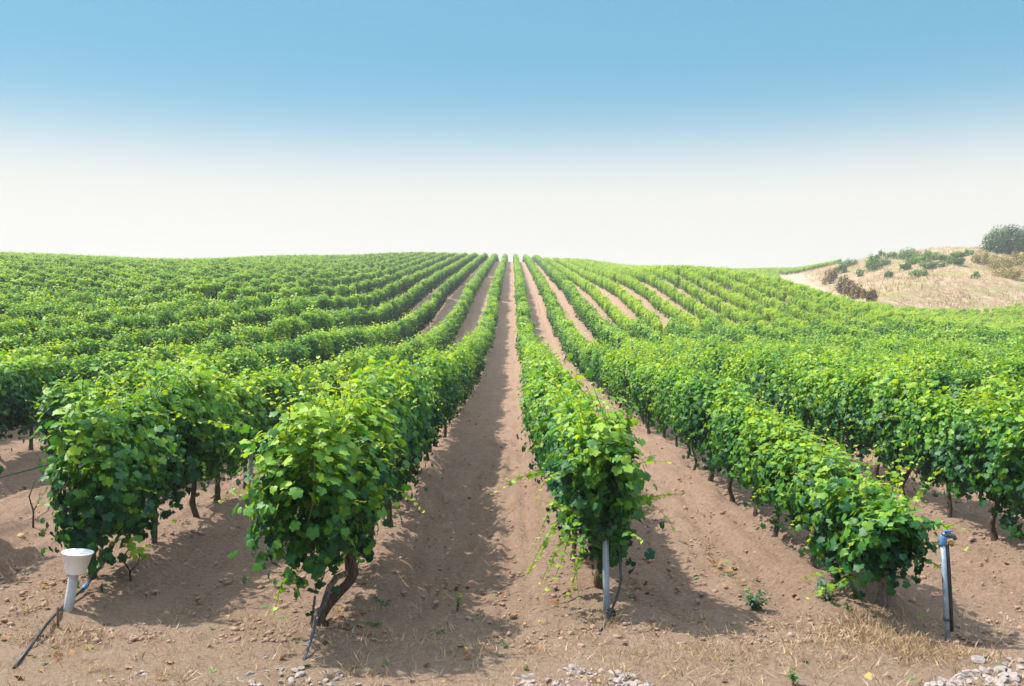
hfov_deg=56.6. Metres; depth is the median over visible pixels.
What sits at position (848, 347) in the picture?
grapevine
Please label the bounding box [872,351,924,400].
grapevine
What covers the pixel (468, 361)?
grapevine
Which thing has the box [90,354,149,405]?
grapevine
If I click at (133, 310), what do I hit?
grapevine
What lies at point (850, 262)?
shrub
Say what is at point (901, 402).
grapevine
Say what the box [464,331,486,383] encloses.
grapevine
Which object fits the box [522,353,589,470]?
grapevine
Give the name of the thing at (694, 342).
grapevine
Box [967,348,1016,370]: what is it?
grapevine
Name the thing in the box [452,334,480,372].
grapevine
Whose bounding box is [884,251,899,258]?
shrub
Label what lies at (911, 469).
drip hose
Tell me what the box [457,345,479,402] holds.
grapevine
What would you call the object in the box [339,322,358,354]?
grapevine
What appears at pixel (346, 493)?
grapevine
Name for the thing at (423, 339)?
grapevine
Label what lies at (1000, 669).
stone
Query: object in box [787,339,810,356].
grapevine
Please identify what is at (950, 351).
grapevine
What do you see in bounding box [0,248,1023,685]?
ground
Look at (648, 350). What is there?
grapevine
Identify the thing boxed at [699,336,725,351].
grapevine
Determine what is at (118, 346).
grapevine
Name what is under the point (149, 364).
grapevine
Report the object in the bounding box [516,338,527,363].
grapevine
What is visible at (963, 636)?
soil clods
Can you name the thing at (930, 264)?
shrub
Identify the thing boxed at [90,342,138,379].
grapevine
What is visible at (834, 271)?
shrub
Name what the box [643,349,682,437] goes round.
grapevine
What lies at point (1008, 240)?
round tree
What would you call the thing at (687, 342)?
grapevine
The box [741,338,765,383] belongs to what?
grapevine
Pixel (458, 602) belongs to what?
weed
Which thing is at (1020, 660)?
stone
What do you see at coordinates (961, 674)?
stone
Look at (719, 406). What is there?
grapevine
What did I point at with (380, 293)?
hillside vines
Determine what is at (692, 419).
grapevine
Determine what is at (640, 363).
grapevine
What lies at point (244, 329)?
grapevine
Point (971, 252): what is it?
shrub
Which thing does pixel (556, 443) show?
grapevine
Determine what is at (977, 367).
grapevine
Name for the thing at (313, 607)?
iron peg
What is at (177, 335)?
grapevine
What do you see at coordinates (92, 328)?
grapevine
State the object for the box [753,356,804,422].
grapevine
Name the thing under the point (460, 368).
grapevine
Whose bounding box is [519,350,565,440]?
grapevine
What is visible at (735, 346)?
grapevine
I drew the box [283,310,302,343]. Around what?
grapevine
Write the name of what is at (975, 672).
stone
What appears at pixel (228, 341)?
grapevine
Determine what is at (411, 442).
grapevine
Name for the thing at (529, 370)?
grapevine
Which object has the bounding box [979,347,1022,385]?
grapevine
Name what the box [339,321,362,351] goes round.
grapevine
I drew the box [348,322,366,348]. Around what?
grapevine
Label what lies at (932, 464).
grapevine
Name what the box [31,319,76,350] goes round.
grapevine
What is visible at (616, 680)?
stone
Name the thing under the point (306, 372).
grapevine
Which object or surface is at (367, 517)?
grapevine
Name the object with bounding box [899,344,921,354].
grapevine
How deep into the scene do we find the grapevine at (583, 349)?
31.52 m
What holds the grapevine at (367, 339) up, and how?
on the ground at (494, 404)
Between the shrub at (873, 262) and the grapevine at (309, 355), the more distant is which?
the shrub at (873, 262)
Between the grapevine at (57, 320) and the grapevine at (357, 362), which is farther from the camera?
the grapevine at (57, 320)
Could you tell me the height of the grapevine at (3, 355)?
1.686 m
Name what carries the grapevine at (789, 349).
on the ground at (494, 404)
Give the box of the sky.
[0,0,1023,268]
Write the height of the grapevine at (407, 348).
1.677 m
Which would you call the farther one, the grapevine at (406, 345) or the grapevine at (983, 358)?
the grapevine at (406, 345)
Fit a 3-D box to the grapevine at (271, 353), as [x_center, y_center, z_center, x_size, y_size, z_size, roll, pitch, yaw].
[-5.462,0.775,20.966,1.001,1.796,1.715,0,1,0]
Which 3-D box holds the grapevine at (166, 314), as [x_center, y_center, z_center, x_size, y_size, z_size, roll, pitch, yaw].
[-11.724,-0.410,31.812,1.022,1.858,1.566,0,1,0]
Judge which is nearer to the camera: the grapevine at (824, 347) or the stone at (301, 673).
the stone at (301, 673)
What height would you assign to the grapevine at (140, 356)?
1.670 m
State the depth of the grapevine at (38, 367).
14.85 m
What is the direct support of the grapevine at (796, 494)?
on the ground at (494, 404)
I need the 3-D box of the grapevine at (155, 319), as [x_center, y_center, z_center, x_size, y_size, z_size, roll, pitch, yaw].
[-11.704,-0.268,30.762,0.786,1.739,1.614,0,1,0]
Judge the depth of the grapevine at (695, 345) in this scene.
34.81 m
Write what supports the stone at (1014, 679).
on the ground at (494, 404)
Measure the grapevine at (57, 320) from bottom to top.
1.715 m
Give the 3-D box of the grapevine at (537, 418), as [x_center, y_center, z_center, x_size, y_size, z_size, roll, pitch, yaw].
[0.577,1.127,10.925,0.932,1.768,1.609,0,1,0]
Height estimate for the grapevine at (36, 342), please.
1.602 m
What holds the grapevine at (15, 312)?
on the ground at (494, 404)
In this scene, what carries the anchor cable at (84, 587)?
on the ground at (494, 404)
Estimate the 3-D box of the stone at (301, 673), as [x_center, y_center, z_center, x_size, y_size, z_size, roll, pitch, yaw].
[-1.320,2.075,5.939,0.061,0.040,0.056,0,4,-9]
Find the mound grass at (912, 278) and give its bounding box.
[802,245,1023,313]
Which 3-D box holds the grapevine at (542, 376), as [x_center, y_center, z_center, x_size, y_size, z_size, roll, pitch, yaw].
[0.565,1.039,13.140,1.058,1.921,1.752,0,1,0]
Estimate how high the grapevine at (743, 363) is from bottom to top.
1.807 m
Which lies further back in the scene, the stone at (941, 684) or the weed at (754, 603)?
the weed at (754, 603)
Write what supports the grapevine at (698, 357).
on the ground at (494, 404)
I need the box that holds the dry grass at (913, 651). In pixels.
[0,566,1023,685]
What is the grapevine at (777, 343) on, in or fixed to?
on the ground at (494, 404)
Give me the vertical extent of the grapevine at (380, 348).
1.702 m
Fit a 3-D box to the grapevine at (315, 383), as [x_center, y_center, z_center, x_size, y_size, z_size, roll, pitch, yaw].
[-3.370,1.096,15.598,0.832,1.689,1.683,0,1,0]
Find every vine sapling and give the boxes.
[28,481,39,527]
[108,537,152,580]
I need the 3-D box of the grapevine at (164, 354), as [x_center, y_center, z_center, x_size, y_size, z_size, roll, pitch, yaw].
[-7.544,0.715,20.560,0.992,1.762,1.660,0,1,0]
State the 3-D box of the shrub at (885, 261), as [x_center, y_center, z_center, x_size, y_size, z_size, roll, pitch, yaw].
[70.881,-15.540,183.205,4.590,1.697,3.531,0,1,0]
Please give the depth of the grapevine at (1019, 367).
16.58 m
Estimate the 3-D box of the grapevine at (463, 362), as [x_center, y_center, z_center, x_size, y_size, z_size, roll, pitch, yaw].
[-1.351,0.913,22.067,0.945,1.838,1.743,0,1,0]
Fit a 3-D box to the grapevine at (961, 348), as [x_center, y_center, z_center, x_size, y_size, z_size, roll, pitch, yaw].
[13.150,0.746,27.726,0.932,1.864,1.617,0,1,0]
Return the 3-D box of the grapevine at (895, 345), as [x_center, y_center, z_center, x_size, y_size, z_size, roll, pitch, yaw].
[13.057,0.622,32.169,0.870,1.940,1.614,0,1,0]
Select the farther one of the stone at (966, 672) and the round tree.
the round tree
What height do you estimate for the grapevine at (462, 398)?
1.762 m
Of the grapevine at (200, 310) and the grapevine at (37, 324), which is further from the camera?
the grapevine at (200, 310)
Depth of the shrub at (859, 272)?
162.42 m
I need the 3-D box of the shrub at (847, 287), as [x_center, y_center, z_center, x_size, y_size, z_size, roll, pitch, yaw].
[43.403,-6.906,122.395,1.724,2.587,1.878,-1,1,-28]
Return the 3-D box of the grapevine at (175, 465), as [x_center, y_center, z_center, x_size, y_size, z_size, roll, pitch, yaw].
[-3.443,1.085,8.986,1.018,1.852,1.566,0,1,0]
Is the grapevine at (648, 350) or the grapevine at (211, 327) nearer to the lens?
the grapevine at (211, 327)
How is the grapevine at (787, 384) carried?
on the ground at (494, 404)
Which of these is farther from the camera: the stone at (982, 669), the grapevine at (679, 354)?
the grapevine at (679, 354)
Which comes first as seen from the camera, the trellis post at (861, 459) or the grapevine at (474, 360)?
the trellis post at (861, 459)
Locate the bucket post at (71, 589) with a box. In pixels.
[63,575,78,611]
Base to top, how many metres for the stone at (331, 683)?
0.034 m
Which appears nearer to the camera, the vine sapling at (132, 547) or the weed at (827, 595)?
the weed at (827, 595)
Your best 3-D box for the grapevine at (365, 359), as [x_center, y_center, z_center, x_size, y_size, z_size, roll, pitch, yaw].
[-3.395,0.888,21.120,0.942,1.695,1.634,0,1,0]
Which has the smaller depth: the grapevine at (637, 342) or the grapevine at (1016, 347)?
the grapevine at (1016, 347)
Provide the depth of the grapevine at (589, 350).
30.45 m
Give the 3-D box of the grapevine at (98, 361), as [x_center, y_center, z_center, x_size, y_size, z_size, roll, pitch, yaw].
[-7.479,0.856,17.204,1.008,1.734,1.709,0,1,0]
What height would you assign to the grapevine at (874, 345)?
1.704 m
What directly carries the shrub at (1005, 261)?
on the ground at (494, 404)
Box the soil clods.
[0,416,1023,648]
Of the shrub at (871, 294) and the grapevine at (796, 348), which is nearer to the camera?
the grapevine at (796, 348)
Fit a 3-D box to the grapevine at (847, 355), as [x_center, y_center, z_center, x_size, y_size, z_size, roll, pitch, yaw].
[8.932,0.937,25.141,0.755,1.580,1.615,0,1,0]
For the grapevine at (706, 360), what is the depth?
22.38 m
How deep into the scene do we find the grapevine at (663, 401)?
16.26 m
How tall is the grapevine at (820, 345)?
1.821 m
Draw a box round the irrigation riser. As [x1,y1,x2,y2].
[939,530,957,641]
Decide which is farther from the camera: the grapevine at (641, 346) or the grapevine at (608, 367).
the grapevine at (641, 346)
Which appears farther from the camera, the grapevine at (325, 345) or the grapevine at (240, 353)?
the grapevine at (325, 345)
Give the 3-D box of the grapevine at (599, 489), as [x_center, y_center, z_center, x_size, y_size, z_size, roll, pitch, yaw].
[0.642,1.143,7.741,1.342,1.930,2.108,0,1,-14]
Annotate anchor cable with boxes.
[12,535,117,668]
[303,574,334,660]
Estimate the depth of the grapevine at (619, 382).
21.49 m
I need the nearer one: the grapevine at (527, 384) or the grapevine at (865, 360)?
the grapevine at (527, 384)
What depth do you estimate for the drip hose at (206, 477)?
10.72 m
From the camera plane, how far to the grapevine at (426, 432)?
12.15 m
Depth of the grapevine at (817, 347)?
27.99 m
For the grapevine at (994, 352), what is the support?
on the ground at (494, 404)
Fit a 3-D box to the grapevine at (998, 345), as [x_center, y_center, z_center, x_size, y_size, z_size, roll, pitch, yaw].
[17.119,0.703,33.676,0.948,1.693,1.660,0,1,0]
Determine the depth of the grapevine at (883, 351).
27.54 m
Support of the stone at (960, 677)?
on the ground at (494, 404)
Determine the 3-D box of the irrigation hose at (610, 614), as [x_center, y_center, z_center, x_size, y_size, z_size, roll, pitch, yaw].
[0.753,1.795,7.066,0.101,0.554,0.553,0,1,18]
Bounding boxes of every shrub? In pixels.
[821,267,836,284]
[827,267,837,278]
[834,274,849,293]
[836,263,848,272]
[837,258,858,265]
[842,280,854,297]
[850,283,862,298]
[856,269,863,276]
[860,287,877,301]
[862,252,884,271]
[868,258,890,265]
[878,249,885,257]
[883,271,893,277]
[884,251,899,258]
[895,246,920,259]
[899,262,912,269]
[903,255,930,263]
[908,268,928,276]
[912,249,937,259]
[918,261,946,267]
[932,251,962,260]
[945,257,965,264]
[950,250,967,256]
[964,249,973,255]
[970,250,999,263]
[971,271,980,278]
[986,255,1017,269]
[990,265,1023,279]
[1008,249,1023,263]
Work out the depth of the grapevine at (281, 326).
30.23 m
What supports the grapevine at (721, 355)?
on the ground at (494, 404)
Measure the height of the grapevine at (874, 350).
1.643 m
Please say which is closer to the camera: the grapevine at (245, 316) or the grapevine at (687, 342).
the grapevine at (245, 316)
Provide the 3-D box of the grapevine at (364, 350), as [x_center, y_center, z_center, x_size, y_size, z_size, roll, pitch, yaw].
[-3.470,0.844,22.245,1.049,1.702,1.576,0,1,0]
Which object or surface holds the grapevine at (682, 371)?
on the ground at (494, 404)
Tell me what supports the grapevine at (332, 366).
on the ground at (494, 404)
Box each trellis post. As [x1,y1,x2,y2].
[249,400,252,488]
[859,404,862,470]
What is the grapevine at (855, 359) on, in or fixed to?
on the ground at (494, 404)
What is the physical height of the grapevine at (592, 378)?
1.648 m
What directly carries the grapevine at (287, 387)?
on the ground at (494, 404)
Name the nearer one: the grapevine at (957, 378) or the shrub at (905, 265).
the grapevine at (957, 378)
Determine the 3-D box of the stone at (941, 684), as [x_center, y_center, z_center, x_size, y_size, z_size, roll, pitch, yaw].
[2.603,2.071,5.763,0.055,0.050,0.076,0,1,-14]
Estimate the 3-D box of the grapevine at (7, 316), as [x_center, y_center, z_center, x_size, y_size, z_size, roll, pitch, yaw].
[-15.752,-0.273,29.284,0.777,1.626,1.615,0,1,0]
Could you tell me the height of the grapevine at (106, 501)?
1.998 m
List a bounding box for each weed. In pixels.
[240,575,250,582]
[366,620,383,625]
[372,596,390,607]
[453,589,466,610]
[719,571,735,576]
[739,589,770,610]
[786,666,800,684]
[808,581,849,601]
[843,600,852,611]
[847,586,862,598]
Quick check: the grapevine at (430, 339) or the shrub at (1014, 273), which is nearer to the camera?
the grapevine at (430, 339)
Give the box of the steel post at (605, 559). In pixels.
[602,525,609,614]
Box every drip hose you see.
[0,463,52,477]
[115,452,255,524]
[804,429,1022,508]
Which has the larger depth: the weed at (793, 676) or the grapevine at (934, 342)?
the grapevine at (934, 342)
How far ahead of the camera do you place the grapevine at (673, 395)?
13.89 m
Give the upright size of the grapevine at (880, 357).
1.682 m
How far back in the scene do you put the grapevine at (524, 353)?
28.50 m
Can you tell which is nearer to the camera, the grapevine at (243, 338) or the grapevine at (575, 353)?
the grapevine at (243, 338)
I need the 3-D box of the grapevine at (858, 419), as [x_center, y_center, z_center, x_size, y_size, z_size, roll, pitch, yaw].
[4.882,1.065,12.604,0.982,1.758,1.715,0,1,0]
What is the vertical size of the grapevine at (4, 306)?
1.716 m
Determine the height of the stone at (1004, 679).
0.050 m
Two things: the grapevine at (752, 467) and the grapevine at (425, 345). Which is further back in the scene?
the grapevine at (425, 345)
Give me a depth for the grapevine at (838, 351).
25.96 m
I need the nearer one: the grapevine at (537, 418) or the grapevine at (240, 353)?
the grapevine at (537, 418)
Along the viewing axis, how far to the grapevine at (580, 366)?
35.08 m
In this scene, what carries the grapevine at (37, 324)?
on the ground at (494, 404)
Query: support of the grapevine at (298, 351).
on the ground at (494, 404)
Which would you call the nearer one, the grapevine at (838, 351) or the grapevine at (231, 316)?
the grapevine at (838, 351)
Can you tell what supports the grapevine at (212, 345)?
on the ground at (494, 404)
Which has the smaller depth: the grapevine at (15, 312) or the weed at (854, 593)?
the weed at (854, 593)
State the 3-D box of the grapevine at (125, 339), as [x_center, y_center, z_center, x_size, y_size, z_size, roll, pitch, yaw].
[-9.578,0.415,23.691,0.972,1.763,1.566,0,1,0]
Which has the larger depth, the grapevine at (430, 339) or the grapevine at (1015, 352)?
the grapevine at (430, 339)
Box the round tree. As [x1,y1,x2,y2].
[979,224,1023,253]
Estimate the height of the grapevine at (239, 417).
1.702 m
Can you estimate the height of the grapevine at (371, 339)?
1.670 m
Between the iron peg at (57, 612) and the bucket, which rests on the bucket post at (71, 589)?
the bucket
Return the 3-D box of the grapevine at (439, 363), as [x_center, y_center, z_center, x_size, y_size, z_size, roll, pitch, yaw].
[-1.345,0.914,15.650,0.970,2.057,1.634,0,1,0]
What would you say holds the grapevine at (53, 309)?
on the ground at (494, 404)
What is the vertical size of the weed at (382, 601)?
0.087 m
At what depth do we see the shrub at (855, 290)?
119.53 m
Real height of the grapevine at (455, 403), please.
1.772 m
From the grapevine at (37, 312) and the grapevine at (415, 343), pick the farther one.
the grapevine at (415, 343)
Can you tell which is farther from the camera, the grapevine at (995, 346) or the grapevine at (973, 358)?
the grapevine at (995, 346)
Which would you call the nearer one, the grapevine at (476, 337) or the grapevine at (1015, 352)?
the grapevine at (1015, 352)
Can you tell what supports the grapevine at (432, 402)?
on the ground at (494, 404)
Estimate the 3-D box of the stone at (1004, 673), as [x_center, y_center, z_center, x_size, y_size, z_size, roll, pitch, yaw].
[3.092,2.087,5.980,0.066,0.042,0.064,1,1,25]
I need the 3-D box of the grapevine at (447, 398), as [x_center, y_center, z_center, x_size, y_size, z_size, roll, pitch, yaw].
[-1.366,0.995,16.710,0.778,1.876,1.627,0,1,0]
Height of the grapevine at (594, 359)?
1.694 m
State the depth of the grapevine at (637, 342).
35.14 m
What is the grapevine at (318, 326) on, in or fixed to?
on the ground at (494, 404)
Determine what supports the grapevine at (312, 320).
on the ground at (494, 404)
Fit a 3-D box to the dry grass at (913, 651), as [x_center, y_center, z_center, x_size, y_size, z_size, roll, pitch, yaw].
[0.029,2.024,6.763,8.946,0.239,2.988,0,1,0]
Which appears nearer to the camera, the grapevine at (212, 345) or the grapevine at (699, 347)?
the grapevine at (212, 345)
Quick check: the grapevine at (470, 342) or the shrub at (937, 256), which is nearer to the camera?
the grapevine at (470, 342)
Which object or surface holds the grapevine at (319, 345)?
on the ground at (494, 404)
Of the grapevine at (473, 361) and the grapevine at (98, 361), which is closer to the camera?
the grapevine at (98, 361)
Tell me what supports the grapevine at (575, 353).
on the ground at (494, 404)
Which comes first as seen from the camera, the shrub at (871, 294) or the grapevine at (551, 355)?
the grapevine at (551, 355)
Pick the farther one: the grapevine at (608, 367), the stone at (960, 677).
the grapevine at (608, 367)
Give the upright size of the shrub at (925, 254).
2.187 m
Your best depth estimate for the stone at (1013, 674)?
5.93 m
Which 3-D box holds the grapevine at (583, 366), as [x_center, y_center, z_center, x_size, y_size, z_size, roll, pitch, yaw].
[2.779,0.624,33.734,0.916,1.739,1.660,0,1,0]
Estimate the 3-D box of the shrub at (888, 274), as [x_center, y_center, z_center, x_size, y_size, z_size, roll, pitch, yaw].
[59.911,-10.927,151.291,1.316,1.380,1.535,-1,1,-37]
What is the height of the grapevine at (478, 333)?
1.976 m
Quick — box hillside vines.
[0,251,1023,502]
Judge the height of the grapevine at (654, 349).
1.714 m
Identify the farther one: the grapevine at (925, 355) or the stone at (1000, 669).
the grapevine at (925, 355)
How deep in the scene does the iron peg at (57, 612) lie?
6.79 m
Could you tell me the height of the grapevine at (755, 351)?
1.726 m
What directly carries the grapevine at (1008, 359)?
on the ground at (494, 404)
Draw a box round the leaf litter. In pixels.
[0,436,1008,683]
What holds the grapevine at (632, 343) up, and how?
on the ground at (494, 404)
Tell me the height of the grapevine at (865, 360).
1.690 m
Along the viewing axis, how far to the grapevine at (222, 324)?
31.23 m
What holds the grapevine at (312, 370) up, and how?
on the ground at (494, 404)
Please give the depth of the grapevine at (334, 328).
30.09 m
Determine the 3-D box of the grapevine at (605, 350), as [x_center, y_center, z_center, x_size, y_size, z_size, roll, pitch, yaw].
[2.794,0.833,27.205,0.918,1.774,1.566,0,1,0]
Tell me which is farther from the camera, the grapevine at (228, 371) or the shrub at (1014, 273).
the shrub at (1014, 273)
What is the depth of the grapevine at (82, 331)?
25.23 m
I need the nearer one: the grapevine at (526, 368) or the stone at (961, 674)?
the stone at (961, 674)
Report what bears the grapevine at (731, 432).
on the ground at (494, 404)
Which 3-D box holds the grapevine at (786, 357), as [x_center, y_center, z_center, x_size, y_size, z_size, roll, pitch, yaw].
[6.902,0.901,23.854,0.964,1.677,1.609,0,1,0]
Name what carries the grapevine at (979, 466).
on the ground at (494, 404)
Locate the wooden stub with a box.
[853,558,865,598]
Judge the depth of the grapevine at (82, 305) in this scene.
34.45 m
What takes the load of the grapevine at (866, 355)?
on the ground at (494, 404)
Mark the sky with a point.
(738, 134)
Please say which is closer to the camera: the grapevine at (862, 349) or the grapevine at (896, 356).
the grapevine at (896, 356)
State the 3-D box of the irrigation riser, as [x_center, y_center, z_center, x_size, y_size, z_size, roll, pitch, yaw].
[3.013,1.729,6.569,0.119,0.875,0.055,0,1,11]
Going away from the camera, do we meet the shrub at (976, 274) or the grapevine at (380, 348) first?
the grapevine at (380, 348)
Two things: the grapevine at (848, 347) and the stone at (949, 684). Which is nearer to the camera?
the stone at (949, 684)
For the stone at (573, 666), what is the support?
on the ground at (494, 404)
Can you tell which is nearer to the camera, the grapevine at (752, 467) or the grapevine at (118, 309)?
the grapevine at (752, 467)
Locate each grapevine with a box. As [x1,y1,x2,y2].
[0,298,18,314]
[0,308,14,332]
[0,317,20,338]
[0,325,33,352]
[0,341,30,391]
[0,344,79,450]
[0,355,39,458]
[1,315,39,341]
[2,303,33,320]
[11,333,63,380]
[12,330,51,353]
[21,313,55,339]
[22,345,97,441]
[23,304,51,323]
[25,368,111,474]
[30,297,71,324]
[30,355,195,591]
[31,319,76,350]
[40,310,73,331]
[42,332,83,363]
[55,321,91,342]
[59,303,80,319]
[59,312,89,324]
[61,317,104,339]
[67,299,96,316]
[69,331,109,375]
[71,343,124,399]
[76,305,106,327]
[80,361,214,542]
[90,305,121,326]
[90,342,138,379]
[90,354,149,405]
[91,335,129,356]
[92,318,120,341]
[104,311,142,341]
[107,302,130,315]
[109,327,145,354]
[118,300,143,320]
[120,343,155,375]
[124,309,159,333]
[125,322,161,353]
[128,345,191,386]
[137,308,163,342]
[138,336,183,370]
[143,322,178,350]
[145,350,244,522]
[150,304,178,331]
[158,324,190,347]
[158,337,203,365]
[162,352,211,385]
[166,309,186,327]
[169,317,203,347]
[170,305,198,323]
[177,344,225,382]
[184,300,207,324]
[184,341,217,360]
[186,316,208,346]
[188,364,263,502]
[195,314,222,339]
[197,333,225,362]
[198,356,424,625]
[202,324,239,356]
[203,351,237,394]
[206,314,231,343]
[209,337,259,381]
[214,306,240,333]
[220,366,277,488]
[228,327,253,350]
[230,316,259,348]
[237,307,258,326]
[237,343,269,376]
[245,304,266,327]
[246,321,273,347]
[246,359,302,459]
[248,339,283,371]
[256,334,294,373]
[258,321,279,344]
[262,354,319,459]
[268,314,295,343]
[282,332,309,370]
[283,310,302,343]
[285,359,342,399]
[287,359,328,425]
[290,338,312,367]
[295,328,324,366]
[296,315,314,334]
[297,305,317,334]
[297,378,402,576]
[303,355,351,400]
[304,331,327,364]
[309,310,325,332]
[311,327,334,365]
[328,326,348,364]
[329,322,350,353]
[330,340,366,398]
[335,350,421,546]
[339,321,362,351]
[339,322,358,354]
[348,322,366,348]
[350,342,379,366]
[350,345,374,373]
[353,342,392,369]
[358,324,369,348]
[363,321,379,343]
[364,326,380,347]
[365,341,394,365]
[377,352,440,502]
[383,341,405,367]
[385,352,437,458]
[386,374,428,527]
[394,342,405,359]
[397,336,418,363]
[397,341,413,364]
[399,360,443,473]
[407,336,426,368]
[410,335,429,358]
[411,336,458,452]
[413,330,436,352]
[413,352,452,460]
[416,333,431,351]
[425,347,456,446]
[435,349,466,430]
[438,343,464,437]
[440,343,472,409]
[446,345,468,419]
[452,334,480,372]
[452,345,473,406]
[454,345,473,410]
[455,343,475,399]
[456,340,477,393]
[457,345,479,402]
[461,341,479,381]
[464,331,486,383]
[464,339,484,387]
[465,332,485,363]
[465,332,486,354]
[473,325,487,354]
[490,368,684,604]
[513,357,583,452]
[515,349,578,483]
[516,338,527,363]
[516,340,537,370]
[516,350,546,419]
[517,350,550,397]
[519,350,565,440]
[519,353,547,417]
[520,341,555,376]
[520,359,547,436]
[521,334,541,367]
[521,366,598,509]
[522,337,555,368]
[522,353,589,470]
[523,344,555,366]
[526,375,595,487]
[528,347,559,364]
[538,380,605,556]
[571,332,585,373]
[576,339,588,377]
[579,342,589,380]
[580,337,595,368]
[581,338,599,380]
[582,338,601,382]
[583,338,604,388]
[589,341,611,393]
[589,345,602,387]
[594,341,615,399]
[598,345,626,403]
[600,344,625,407]
[608,343,641,411]
[610,347,641,418]
[620,352,653,423]
[624,337,643,348]
[626,353,662,433]
[627,348,657,427]
[632,335,649,352]
[637,340,656,353]
[638,337,659,355]
[639,342,659,357]
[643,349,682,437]
[647,341,667,358]
[649,357,688,442]
[653,340,677,361]
[655,355,701,458]
[661,365,708,470]
[664,344,692,361]
[670,359,739,480]
[671,352,686,366]
[678,347,699,367]
[679,336,694,350]
[686,335,703,354]
[688,338,702,352]
[689,342,711,368]
[691,346,714,370]
[693,337,708,353]
[697,344,721,375]
[697,370,760,502]
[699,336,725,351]
[701,341,744,379]
[711,388,788,516]
[714,339,723,350]
[716,349,757,384]
[722,397,832,536]
[724,341,749,353]
[725,348,773,393]
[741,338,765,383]
[741,344,783,406]
[743,335,763,347]
[745,345,772,357]
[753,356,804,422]
[753,420,876,567]
[759,338,791,362]
[765,338,794,348]
[767,357,823,439]
[773,346,796,369]
[775,437,972,607]
[776,337,797,355]
[783,345,813,373]
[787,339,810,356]
[789,355,850,451]
[793,338,824,357]
[793,349,828,409]
[806,341,830,352]
[806,357,878,461]
[815,346,850,374]
[817,341,840,353]
[819,342,851,358]
[826,344,851,355]
[830,349,879,374]
[838,356,920,482]
[841,349,859,371]
[848,350,878,362]
[849,345,876,356]
[853,339,877,351]
[854,350,896,406]
[860,339,883,350]
[861,357,947,495]
[865,344,895,354]
[867,347,891,362]
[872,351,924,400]
[877,348,907,355]
[878,346,922,364]
[880,333,909,352]
[888,380,991,517]
[889,345,951,418]
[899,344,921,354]
[900,344,949,364]
[907,341,935,354]
[918,352,989,433]
[921,334,945,348]
[923,337,953,354]
[925,344,967,385]
[938,379,1023,540]
[939,344,962,357]
[942,337,975,358]
[950,353,992,390]
[954,349,979,365]
[957,371,1020,437]
[963,340,1001,358]
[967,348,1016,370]
[976,363,1023,468]
[979,343,1021,359]
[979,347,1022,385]
[981,342,1008,352]
[988,340,1004,349]
[990,352,1023,377]
[999,337,1023,356]
[999,348,1023,382]
[1003,344,1022,360]
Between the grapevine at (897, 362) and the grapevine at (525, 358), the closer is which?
the grapevine at (897, 362)
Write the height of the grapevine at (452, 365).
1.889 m
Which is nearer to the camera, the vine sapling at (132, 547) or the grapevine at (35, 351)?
the vine sapling at (132, 547)
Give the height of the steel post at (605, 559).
0.811 m
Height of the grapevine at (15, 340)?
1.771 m
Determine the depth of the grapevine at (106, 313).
31.72 m
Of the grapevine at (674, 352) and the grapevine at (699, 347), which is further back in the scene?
the grapevine at (699, 347)
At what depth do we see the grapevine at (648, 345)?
33.28 m
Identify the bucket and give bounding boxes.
[61,548,93,574]
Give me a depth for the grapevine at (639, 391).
18.30 m
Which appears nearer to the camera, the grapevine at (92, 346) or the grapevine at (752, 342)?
the grapevine at (92, 346)
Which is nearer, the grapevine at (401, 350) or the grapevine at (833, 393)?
the grapevine at (833, 393)
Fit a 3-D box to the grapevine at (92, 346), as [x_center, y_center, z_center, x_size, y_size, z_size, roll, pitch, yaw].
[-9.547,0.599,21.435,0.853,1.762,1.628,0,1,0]
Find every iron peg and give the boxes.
[56,607,58,627]
[310,596,315,627]
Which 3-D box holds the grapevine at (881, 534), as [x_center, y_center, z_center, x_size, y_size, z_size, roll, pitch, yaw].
[2.687,1.415,7.268,1.143,1.367,1.581,0,1,0]
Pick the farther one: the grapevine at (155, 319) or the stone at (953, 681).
the grapevine at (155, 319)
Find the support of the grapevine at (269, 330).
on the ground at (494, 404)
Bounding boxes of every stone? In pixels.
[296,671,305,677]
[326,682,336,685]
[568,664,576,669]
[613,678,620,683]
[937,676,948,681]
[937,681,944,685]
[945,681,956,685]
[949,678,961,684]
[955,672,967,677]
[956,675,966,683]
[962,669,971,675]
[971,655,984,663]
[971,669,980,676]
[978,666,987,673]
[984,677,993,682]
[993,666,1006,672]
[993,678,1004,684]
[998,671,1008,676]
[999,676,1008,682]
[1007,672,1019,676]
[1009,676,1019,681]
[1016,664,1023,669]
[1017,657,1023,662]
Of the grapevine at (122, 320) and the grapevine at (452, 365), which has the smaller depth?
the grapevine at (452, 365)
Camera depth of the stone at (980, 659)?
6.17 m
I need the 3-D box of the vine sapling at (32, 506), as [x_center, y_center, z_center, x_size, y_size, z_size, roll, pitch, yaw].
[-5.090,1.730,10.127,0.119,0.512,0.035,0,1,-22]
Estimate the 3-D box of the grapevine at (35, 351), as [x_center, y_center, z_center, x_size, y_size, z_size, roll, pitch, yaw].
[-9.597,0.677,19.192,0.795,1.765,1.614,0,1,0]
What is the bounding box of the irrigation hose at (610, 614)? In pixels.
[599,550,621,631]
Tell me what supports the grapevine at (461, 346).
on the ground at (494, 404)
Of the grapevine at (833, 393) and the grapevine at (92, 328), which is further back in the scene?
the grapevine at (92, 328)
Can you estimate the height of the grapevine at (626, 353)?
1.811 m
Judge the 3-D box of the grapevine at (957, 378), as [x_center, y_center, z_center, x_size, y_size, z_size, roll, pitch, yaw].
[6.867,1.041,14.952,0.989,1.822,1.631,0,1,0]
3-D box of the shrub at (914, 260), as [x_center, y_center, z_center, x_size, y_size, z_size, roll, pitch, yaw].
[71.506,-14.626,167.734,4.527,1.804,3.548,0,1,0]
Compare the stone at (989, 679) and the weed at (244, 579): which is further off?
the weed at (244, 579)

